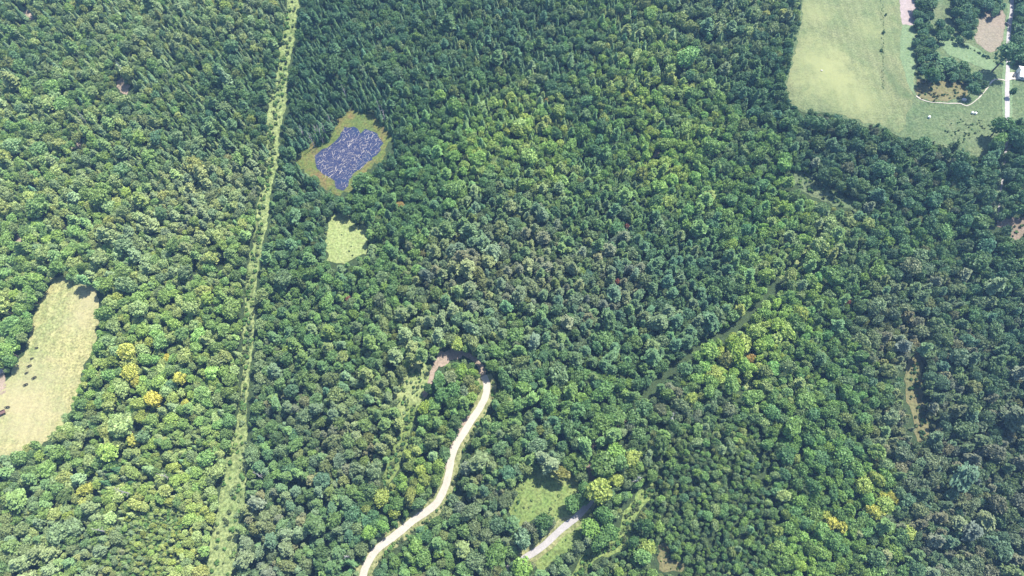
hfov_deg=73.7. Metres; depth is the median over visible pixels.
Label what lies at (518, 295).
pine tree
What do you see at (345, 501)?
pine tree
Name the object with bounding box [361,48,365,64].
spruce tree
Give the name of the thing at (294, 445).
broadleaf tree
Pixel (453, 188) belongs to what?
broadleaf tree
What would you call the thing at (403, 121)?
spruce tree
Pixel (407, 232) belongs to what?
broadleaf tree
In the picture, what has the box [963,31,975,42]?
broadleaf tree
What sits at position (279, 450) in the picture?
broadleaf tree
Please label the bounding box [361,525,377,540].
broadleaf tree
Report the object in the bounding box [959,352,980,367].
pine tree
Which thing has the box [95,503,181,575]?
shrubland grass
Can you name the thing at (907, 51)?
green strip
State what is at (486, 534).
broadleaf tree
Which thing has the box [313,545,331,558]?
broadleaf tree
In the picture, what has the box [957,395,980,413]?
broadleaf tree
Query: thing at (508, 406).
broadleaf tree
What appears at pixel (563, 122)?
spruce tree
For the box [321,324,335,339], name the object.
pine tree
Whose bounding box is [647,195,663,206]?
broadleaf tree
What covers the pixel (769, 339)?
broadleaf tree
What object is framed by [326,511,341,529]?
broadleaf tree
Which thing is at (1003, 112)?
road verge
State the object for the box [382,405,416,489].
path
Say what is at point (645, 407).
broadleaf tree
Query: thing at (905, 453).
broadleaf tree
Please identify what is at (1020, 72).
farmhouse
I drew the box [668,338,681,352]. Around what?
pine tree
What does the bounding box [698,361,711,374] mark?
broadleaf tree
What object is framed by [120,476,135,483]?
spruce tree
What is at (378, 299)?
broadleaf tree
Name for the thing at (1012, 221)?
edge clearing
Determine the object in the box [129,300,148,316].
broadleaf tree
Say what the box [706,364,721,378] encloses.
broadleaf tree
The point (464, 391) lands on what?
broadleaf tree
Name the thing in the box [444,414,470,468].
road bank
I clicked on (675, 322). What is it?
pine tree
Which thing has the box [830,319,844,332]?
pine tree
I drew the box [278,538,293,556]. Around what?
pine tree
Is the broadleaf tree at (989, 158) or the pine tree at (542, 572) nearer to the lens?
the pine tree at (542, 572)
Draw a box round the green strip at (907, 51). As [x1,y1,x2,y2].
[900,24,915,93]
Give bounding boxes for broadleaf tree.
[0,138,25,154]
[0,201,11,216]
[0,296,12,313]
[0,315,20,335]
[0,342,18,358]
[9,450,27,465]
[22,196,49,217]
[29,141,48,156]
[35,246,49,261]
[36,459,57,478]
[41,79,60,92]
[45,523,67,546]
[48,444,66,459]
[53,95,68,111]
[55,486,73,504]
[62,517,85,535]
[65,256,81,268]
[76,482,94,495]
[86,520,103,535]
[88,186,111,207]
[93,305,115,320]
[94,442,121,461]
[98,334,117,346]
[99,274,115,290]
[101,487,115,504]
[107,412,133,437]
[110,162,130,177]
[112,238,132,252]
[114,276,139,292]
[114,379,129,398]
[119,354,137,367]
[119,363,137,380]
[120,127,134,142]
[120,482,135,497]
[127,433,139,446]
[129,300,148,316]
[129,376,139,386]
[130,290,146,302]
[132,237,148,251]
[134,412,145,422]
[135,322,149,337]
[141,148,157,163]
[143,390,162,407]
[144,336,154,348]
[153,332,169,349]
[163,353,169,361]
[165,237,181,254]
[172,372,186,384]
[176,347,192,365]
[181,300,199,315]
[181,399,190,405]
[186,156,203,173]
[190,326,205,342]
[191,564,209,575]
[193,386,211,403]
[194,448,216,466]
[204,366,217,378]
[207,354,225,368]
[221,297,240,320]
[244,444,260,465]
[273,444,290,457]
[274,269,291,289]
[284,438,302,451]
[295,369,310,386]
[295,409,312,421]
[299,554,312,570]
[312,472,329,489]
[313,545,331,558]
[313,555,328,569]
[321,371,339,386]
[325,52,339,76]
[326,386,345,404]
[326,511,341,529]
[341,432,355,448]
[344,502,361,521]
[351,172,370,191]
[356,417,372,431]
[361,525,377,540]
[363,481,378,499]
[365,458,382,479]
[372,291,386,307]
[372,488,389,508]
[374,568,387,575]
[377,520,389,532]
[379,313,389,335]
[384,279,399,297]
[388,508,400,518]
[389,495,405,511]
[399,224,416,239]
[403,448,412,460]
[408,537,422,553]
[409,233,427,248]
[413,548,431,567]
[423,383,434,393]
[433,372,445,390]
[435,387,449,402]
[439,445,450,462]
[443,180,462,197]
[444,371,456,383]
[446,382,460,397]
[446,396,458,408]
[451,336,462,351]
[454,364,465,379]
[456,523,470,538]
[456,561,472,575]
[458,363,466,369]
[458,384,468,395]
[461,502,481,520]
[462,375,474,386]
[465,551,486,570]
[466,369,476,376]
[467,517,480,536]
[468,384,479,394]
[479,527,492,542]
[487,345,503,358]
[488,515,506,533]
[491,441,508,456]
[494,389,508,403]
[495,220,508,238]
[497,400,515,413]
[498,465,515,480]
[499,571,512,575]
[506,424,520,438]
[507,327,523,343]
[511,354,530,367]
[513,396,527,411]
[514,526,530,549]
[518,369,534,382]
[520,148,538,166]
[527,437,547,454]
[534,512,554,530]
[540,390,557,413]
[548,384,560,395]
[549,360,568,387]
[550,465,570,480]
[561,418,574,441]
[564,495,582,513]
[566,292,583,307]
[569,402,585,418]
[578,480,588,496]
[580,517,600,538]
[583,427,597,442]
[590,412,611,433]
[590,451,616,479]
[593,505,615,524]
[597,328,614,347]
[598,379,614,398]
[601,522,618,540]
[606,442,625,457]
[609,474,623,486]
[611,453,628,470]
[612,409,626,425]
[617,361,631,374]
[624,449,642,468]
[626,409,642,426]
[627,536,638,547]
[630,427,646,443]
[633,548,651,565]
[635,398,652,417]
[638,510,646,519]
[638,539,655,555]
[639,518,653,532]
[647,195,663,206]
[651,180,668,194]
[655,335,671,347]
[655,436,668,455]
[666,417,682,436]
[676,46,699,70]
[684,392,697,402]
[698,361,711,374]
[700,342,720,359]
[702,139,720,155]
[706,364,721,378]
[712,90,726,106]
[714,306,726,325]
[718,275,735,298]
[718,350,732,367]
[724,374,738,393]
[726,337,744,364]
[728,367,739,376]
[735,357,751,371]
[738,295,751,310]
[739,333,751,352]
[745,353,755,362]
[746,251,760,265]
[749,146,769,165]
[752,205,762,219]
[757,267,775,282]
[758,568,775,575]
[759,335,775,349]
[763,404,780,420]
[766,361,780,375]
[774,553,790,571]
[776,445,795,463]
[777,306,791,320]
[779,359,797,374]
[782,415,801,439]
[793,515,814,529]
[794,307,809,320]
[794,393,812,409]
[801,475,821,496]
[802,421,821,438]
[804,115,828,129]
[804,506,823,522]
[810,237,830,253]
[813,449,829,467]
[813,522,829,540]
[813,546,830,560]
[820,510,830,522]
[823,268,842,285]
[823,530,842,550]
[824,517,838,529]
[825,403,839,419]
[833,446,854,466]
[836,521,847,533]
[850,559,865,575]
[854,475,872,494]
[863,503,878,515]
[865,329,881,348]
[865,548,886,568]
[867,443,886,459]
[867,565,886,575]
[868,471,875,480]
[870,507,886,520]
[871,472,885,486]
[872,161,895,178]
[874,516,895,536]
[875,495,894,513]
[877,491,886,498]
[878,363,897,376]
[883,408,900,424]
[885,544,902,561]
[887,490,898,503]
[893,446,914,461]
[893,527,909,544]
[899,493,916,506]
[900,256,921,276]
[902,475,919,492]
[905,524,916,540]
[905,559,926,575]
[908,502,928,517]
[910,248,928,262]
[915,136,931,150]
[920,262,934,275]
[922,213,937,234]
[922,452,940,470]
[923,67,938,83]
[924,191,943,207]
[926,316,947,332]
[928,74,940,85]
[933,56,959,70]
[933,373,950,391]
[938,222,952,239]
[941,568,961,575]
[948,348,972,364]
[949,160,974,180]
[952,421,976,438]
[955,563,973,575]
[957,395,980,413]
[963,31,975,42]
[965,82,980,96]
[966,250,991,273]
[966,554,984,571]
[968,465,983,479]
[969,214,989,231]
[972,229,993,240]
[976,238,996,252]
[978,409,996,422]
[981,151,997,166]
[982,443,1006,460]
[982,564,1001,575]
[984,494,1007,514]
[988,320,1005,341]
[992,540,1013,562]
[993,130,1009,144]
[996,241,1015,253]
[999,505,1019,522]
[1002,258,1023,271]
[1004,128,1023,150]
[1008,88,1017,96]
[1008,532,1023,550]
[1010,239,1023,256]
[1013,155,1023,167]
[1015,190,1023,203]
[1016,125,1023,131]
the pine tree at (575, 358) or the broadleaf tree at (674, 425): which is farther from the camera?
the pine tree at (575, 358)
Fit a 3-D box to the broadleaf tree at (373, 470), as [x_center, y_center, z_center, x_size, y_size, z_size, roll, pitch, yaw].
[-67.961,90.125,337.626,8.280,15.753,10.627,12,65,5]
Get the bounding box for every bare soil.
[0,374,6,394]
[15,234,21,241]
[20,10,36,19]
[68,138,80,148]
[116,78,129,94]
[433,347,463,366]
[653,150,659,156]
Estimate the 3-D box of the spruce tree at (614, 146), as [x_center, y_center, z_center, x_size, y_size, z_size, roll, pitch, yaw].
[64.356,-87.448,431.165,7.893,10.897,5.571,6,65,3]
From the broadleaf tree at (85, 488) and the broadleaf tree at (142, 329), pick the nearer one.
the broadleaf tree at (85, 488)
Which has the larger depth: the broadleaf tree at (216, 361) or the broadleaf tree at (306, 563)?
the broadleaf tree at (216, 361)
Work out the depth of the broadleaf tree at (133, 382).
362.52 m
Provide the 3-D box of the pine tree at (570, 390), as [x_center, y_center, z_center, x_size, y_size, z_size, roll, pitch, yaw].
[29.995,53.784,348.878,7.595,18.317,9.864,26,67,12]
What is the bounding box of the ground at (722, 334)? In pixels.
[0,0,1023,575]
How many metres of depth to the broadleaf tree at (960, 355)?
359.38 m
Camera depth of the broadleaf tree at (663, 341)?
362.49 m
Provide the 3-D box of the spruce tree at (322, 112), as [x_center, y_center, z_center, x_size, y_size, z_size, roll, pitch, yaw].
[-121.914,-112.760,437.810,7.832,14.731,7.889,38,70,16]
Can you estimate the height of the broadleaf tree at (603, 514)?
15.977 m
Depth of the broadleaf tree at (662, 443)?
330.45 m
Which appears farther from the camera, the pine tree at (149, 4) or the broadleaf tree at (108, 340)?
the pine tree at (149, 4)
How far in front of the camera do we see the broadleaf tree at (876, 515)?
326.19 m
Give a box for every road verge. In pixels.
[354,373,495,575]
[504,497,595,575]
[992,0,1015,216]
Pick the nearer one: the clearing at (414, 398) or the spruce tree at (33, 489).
the spruce tree at (33, 489)
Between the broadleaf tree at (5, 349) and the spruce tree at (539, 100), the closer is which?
the broadleaf tree at (5, 349)
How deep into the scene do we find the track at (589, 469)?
339.74 m
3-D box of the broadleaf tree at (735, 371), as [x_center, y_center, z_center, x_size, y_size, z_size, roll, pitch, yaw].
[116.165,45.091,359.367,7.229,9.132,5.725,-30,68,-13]
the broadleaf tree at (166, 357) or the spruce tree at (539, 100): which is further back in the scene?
the spruce tree at (539, 100)
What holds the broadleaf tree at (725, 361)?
on the ground at (722, 334)
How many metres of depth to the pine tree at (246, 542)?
323.57 m
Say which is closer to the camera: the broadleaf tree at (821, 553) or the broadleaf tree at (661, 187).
the broadleaf tree at (821, 553)
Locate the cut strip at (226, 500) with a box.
[207,0,299,575]
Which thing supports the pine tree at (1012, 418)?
on the ground at (722, 334)
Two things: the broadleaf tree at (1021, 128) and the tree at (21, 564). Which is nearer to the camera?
the tree at (21, 564)
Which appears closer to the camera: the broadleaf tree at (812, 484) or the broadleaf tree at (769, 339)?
the broadleaf tree at (812, 484)
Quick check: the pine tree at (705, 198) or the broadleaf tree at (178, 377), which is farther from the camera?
the pine tree at (705, 198)
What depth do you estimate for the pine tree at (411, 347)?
355.17 m
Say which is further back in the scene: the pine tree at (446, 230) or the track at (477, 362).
the pine tree at (446, 230)
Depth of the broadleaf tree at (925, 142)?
414.22 m
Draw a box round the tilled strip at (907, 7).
[900,0,915,24]
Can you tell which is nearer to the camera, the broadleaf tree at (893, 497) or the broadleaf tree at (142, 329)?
the broadleaf tree at (893, 497)
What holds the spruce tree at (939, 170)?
on the ground at (722, 334)
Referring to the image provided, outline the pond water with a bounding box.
[315,127,382,190]
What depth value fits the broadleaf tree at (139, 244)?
386.42 m
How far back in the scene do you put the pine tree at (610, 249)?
388.18 m
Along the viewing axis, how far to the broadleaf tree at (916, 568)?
312.78 m
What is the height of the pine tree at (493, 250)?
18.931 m
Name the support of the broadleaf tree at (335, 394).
on the ground at (722, 334)
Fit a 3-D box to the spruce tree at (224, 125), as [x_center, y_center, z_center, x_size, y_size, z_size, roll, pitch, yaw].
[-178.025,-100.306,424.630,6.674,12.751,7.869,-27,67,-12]
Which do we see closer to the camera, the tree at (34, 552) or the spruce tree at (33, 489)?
the tree at (34, 552)
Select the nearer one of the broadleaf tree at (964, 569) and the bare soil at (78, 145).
the broadleaf tree at (964, 569)
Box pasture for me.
[0,275,98,457]
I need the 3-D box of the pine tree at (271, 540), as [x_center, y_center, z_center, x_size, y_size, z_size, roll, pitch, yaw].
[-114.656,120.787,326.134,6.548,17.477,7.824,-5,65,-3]
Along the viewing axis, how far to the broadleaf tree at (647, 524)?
313.45 m
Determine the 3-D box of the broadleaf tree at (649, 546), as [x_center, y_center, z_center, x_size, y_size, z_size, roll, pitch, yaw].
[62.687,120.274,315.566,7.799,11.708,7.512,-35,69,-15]
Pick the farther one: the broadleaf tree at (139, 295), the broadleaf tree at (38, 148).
the broadleaf tree at (38, 148)
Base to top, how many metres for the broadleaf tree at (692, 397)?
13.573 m
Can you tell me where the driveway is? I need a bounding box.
[1007,72,1019,79]
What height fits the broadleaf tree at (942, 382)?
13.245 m
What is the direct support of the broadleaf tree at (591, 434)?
on the ground at (722, 334)
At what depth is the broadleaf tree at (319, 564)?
319.97 m
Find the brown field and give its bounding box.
[974,8,1005,51]
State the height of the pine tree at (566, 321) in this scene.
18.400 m
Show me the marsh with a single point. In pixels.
(360, 122)
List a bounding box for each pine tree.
[0,71,20,89]
[0,466,14,478]
[0,492,13,507]
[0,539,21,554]
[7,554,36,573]
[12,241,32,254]
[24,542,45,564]
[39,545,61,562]
[79,501,100,514]
[94,226,119,244]
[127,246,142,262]
[131,191,149,207]
[140,0,156,10]
[192,164,207,181]
[236,549,255,568]
[239,535,254,549]
[247,495,266,510]
[260,566,275,575]
[264,532,278,548]
[265,363,282,377]
[277,527,292,540]
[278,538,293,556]
[288,207,300,224]
[291,526,307,540]
[295,350,310,363]
[302,252,317,266]
[309,402,322,414]
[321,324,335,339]
[324,560,342,575]
[331,545,345,562]
[337,494,353,508]
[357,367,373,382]
[363,335,378,351]
[375,330,387,349]
[377,416,393,431]
[387,347,403,365]
[394,307,409,321]
[397,326,412,343]
[405,340,417,353]
[405,487,415,505]
[415,347,428,362]
[429,244,440,259]
[431,327,444,343]
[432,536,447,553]
[436,569,450,575]
[438,220,455,239]
[440,13,455,34]
[446,302,458,317]
[449,285,465,301]
[452,250,469,262]
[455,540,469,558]
[456,258,475,279]
[458,395,469,408]
[458,461,471,476]
[459,223,479,239]
[461,280,477,297]
[461,310,476,323]
[462,320,480,338]
[464,483,477,497]
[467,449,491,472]
[476,233,490,251]
[481,255,496,267]
[484,244,501,260]
[490,49,502,65]
[499,300,514,314]
[502,199,516,215]
[505,515,519,533]
[510,284,525,303]
[510,345,527,355]
[522,256,533,271]
[524,391,538,405]
[524,452,536,465]
[528,332,539,349]
[534,569,549,575]
[535,206,548,224]
[535,450,551,465]
[536,231,550,246]
[557,564,570,575]
[560,314,573,329]
[562,383,577,401]
[568,351,583,365]
[578,436,591,460]
[598,346,619,365]
[598,357,610,372]
[600,243,615,257]
[601,309,615,330]
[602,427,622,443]
[606,284,621,302]
[608,203,621,217]
[616,187,632,205]
[620,291,630,306]
[625,390,642,401]
[640,348,661,366]
[644,339,659,350]
[649,255,664,269]
[660,274,674,289]
[661,303,675,317]
[668,313,682,329]
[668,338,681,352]
[681,334,693,349]
[683,324,697,339]
[690,219,707,238]
[692,314,704,328]
[695,192,713,207]
[700,17,713,36]
[700,311,719,333]
[722,248,737,263]
[813,350,826,366]
[830,225,845,241]
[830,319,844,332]
[868,187,887,203]
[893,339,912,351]
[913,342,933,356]
[914,290,929,303]
[914,487,930,501]
[923,533,945,547]
[926,566,940,575]
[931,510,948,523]
[941,534,955,548]
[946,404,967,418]
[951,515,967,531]
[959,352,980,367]
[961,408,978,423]
[961,453,981,465]
[961,520,983,541]
[968,434,992,449]
[975,510,996,531]
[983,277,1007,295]
[997,403,1023,432]
[997,563,1023,575]
[1007,552,1023,566]
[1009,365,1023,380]
[1012,455,1023,470]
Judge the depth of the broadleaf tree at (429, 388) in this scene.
351.43 m
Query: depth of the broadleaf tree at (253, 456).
339.45 m
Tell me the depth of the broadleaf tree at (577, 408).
339.72 m
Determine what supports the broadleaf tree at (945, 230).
on the ground at (722, 334)
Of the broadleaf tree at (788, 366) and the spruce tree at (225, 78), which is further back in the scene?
the spruce tree at (225, 78)
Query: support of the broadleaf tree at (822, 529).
on the ground at (722, 334)
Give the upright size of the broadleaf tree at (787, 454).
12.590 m
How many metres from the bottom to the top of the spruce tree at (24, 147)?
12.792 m
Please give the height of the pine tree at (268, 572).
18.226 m
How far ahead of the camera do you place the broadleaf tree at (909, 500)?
329.04 m
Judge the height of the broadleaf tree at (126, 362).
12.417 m
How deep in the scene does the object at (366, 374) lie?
350.36 m
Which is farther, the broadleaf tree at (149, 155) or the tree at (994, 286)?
the broadleaf tree at (149, 155)
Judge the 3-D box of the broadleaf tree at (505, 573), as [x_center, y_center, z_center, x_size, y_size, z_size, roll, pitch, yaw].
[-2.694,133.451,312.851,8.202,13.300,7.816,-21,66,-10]
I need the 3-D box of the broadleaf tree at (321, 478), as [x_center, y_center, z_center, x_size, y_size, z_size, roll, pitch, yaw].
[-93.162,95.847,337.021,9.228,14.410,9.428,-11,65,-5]
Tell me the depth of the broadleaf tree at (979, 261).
377.84 m
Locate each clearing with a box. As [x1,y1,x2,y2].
[325,213,367,263]
[393,360,428,419]
[507,467,581,569]
[657,542,684,572]
[793,170,860,212]
[904,351,929,441]
[996,217,1023,239]
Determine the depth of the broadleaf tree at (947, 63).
446.40 m
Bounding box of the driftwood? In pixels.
[319,127,380,186]
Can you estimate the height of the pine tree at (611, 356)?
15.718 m
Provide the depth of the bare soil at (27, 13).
480.04 m
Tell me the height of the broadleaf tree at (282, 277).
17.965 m
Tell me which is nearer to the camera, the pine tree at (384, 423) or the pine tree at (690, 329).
the pine tree at (384, 423)
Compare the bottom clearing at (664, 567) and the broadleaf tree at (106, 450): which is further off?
the broadleaf tree at (106, 450)
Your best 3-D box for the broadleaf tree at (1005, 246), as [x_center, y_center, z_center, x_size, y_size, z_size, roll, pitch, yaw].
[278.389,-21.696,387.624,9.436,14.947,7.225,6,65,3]
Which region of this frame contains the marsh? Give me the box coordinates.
[295,109,392,195]
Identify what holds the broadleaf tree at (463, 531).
on the ground at (722, 334)
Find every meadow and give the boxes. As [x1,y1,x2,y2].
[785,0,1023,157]
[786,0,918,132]
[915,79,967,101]
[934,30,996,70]
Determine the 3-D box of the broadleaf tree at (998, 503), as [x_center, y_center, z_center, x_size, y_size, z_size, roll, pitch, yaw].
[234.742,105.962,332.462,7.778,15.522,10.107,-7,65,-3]
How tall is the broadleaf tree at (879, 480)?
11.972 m
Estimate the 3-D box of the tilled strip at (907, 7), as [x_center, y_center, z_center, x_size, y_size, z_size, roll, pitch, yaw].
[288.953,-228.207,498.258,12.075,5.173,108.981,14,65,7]
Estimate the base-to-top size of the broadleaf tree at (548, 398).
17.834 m
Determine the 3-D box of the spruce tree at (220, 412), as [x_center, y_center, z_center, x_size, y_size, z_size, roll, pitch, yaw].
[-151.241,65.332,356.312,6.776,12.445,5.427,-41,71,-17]
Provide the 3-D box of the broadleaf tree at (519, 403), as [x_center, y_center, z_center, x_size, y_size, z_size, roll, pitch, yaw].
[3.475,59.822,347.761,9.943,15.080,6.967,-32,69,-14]
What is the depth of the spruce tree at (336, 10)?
470.04 m
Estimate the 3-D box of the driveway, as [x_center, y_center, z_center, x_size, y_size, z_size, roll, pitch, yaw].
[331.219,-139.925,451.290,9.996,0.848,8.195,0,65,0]
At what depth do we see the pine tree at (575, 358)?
355.48 m
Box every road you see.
[360,375,489,575]
[500,498,593,574]
[997,0,1013,214]
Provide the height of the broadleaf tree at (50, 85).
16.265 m
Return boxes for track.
[422,350,485,396]
[586,420,626,483]
[916,79,1004,105]
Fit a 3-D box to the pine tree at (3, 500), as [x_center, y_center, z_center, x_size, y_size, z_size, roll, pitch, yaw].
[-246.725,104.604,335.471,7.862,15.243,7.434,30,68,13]
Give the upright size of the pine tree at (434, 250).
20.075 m
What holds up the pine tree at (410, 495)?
on the ground at (722, 334)
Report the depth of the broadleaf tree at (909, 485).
334.62 m
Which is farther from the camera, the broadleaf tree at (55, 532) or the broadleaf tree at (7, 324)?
the broadleaf tree at (7, 324)
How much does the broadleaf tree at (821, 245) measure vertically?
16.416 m
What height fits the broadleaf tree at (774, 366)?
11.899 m
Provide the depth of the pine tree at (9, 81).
436.90 m
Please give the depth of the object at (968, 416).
349.22 m
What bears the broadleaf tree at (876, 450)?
on the ground at (722, 334)
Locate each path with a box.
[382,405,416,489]
[572,481,655,575]
[744,371,757,390]
[777,226,823,278]
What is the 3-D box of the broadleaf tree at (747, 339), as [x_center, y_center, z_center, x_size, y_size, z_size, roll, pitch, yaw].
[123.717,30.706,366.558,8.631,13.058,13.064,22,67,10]
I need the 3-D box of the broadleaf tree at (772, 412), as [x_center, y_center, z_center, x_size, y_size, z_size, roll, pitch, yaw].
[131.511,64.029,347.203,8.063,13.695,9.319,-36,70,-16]
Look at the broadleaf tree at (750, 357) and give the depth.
359.88 m
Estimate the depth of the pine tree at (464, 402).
344.97 m
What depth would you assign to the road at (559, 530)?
324.58 m
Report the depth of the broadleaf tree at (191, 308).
372.75 m
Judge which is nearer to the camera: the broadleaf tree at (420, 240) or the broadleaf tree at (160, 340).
the broadleaf tree at (160, 340)
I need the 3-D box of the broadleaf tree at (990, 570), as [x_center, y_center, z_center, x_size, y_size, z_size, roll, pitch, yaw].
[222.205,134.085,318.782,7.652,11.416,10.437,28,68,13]
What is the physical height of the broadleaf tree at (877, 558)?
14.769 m
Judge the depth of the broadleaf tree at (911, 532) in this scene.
322.88 m
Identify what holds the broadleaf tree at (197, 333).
on the ground at (722, 334)
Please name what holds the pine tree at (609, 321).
on the ground at (722, 334)
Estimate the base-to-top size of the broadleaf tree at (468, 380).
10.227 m
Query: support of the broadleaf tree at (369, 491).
on the ground at (722, 334)
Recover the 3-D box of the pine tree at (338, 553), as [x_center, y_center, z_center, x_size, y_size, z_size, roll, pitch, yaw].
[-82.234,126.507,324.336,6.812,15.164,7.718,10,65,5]
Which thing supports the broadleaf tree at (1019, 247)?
on the ground at (722, 334)
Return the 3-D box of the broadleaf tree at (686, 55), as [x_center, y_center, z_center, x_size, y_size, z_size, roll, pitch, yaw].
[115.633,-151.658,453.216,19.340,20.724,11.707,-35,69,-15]
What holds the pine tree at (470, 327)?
on the ground at (722, 334)
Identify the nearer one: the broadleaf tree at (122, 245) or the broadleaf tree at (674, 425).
the broadleaf tree at (674, 425)
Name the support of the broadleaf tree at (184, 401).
on the ground at (722, 334)
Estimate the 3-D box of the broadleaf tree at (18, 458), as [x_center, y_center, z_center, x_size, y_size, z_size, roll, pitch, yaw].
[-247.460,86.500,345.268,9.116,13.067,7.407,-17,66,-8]
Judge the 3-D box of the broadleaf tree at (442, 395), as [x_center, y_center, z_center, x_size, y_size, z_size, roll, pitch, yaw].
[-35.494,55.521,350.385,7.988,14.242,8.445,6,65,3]
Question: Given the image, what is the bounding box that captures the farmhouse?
[1016,66,1023,79]
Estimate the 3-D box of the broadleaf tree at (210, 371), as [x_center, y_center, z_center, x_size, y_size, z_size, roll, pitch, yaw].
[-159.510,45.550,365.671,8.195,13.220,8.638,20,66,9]
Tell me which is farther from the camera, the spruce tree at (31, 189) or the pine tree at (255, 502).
the spruce tree at (31, 189)
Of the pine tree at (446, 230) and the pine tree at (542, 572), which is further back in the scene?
the pine tree at (446, 230)
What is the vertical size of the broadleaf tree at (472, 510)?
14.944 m
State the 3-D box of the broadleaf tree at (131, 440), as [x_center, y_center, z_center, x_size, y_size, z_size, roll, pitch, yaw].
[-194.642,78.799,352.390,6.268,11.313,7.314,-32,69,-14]
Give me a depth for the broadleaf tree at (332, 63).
441.03 m
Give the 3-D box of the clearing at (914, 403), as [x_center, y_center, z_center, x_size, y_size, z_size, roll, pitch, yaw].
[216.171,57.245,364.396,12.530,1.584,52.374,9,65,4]
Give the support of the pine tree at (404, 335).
on the ground at (722, 334)
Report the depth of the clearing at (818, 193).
418.32 m
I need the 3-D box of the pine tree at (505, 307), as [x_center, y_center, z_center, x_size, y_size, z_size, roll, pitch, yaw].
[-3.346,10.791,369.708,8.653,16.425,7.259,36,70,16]
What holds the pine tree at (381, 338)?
on the ground at (722, 334)
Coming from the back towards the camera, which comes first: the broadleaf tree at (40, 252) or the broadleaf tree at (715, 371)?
the broadleaf tree at (40, 252)
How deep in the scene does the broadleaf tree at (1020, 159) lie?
405.53 m
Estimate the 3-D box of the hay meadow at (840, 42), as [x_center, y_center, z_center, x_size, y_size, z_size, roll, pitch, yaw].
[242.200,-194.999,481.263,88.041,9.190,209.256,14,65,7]
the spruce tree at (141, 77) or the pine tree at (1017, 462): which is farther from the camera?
the spruce tree at (141, 77)
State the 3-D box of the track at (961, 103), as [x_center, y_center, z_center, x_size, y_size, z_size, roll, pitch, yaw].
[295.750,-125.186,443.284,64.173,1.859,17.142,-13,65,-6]
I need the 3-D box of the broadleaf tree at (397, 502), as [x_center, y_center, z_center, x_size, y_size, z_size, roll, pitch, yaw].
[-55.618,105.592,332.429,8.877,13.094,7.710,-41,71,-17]
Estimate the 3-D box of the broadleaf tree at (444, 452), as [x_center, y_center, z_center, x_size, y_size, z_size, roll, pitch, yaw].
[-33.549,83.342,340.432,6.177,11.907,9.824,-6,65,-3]
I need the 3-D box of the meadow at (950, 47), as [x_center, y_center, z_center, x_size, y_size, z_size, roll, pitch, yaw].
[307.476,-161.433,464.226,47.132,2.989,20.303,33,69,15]
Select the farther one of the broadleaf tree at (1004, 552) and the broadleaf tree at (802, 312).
the broadleaf tree at (802, 312)
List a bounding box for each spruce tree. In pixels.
[21,144,32,156]
[28,185,37,191]
[30,484,48,493]
[85,167,96,174]
[96,534,111,547]
[105,472,117,480]
[112,467,121,478]
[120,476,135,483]
[138,71,148,85]
[142,465,164,479]
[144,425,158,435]
[147,73,158,83]
[154,433,165,438]
[167,103,174,116]
[176,470,185,477]
[184,19,189,33]
[199,104,206,117]
[217,67,235,87]
[217,409,226,418]
[222,120,233,132]
[306,77,314,91]
[318,104,327,118]
[334,3,340,22]
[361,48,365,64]
[383,209,391,223]
[385,83,393,95]
[388,179,395,192]
[399,116,406,127]
[450,58,458,68]
[471,93,479,106]
[535,96,542,108]
[559,118,566,128]
[590,77,595,86]
[611,144,617,152]
[748,88,759,104]
[934,168,943,180]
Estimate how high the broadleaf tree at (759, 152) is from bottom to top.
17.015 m

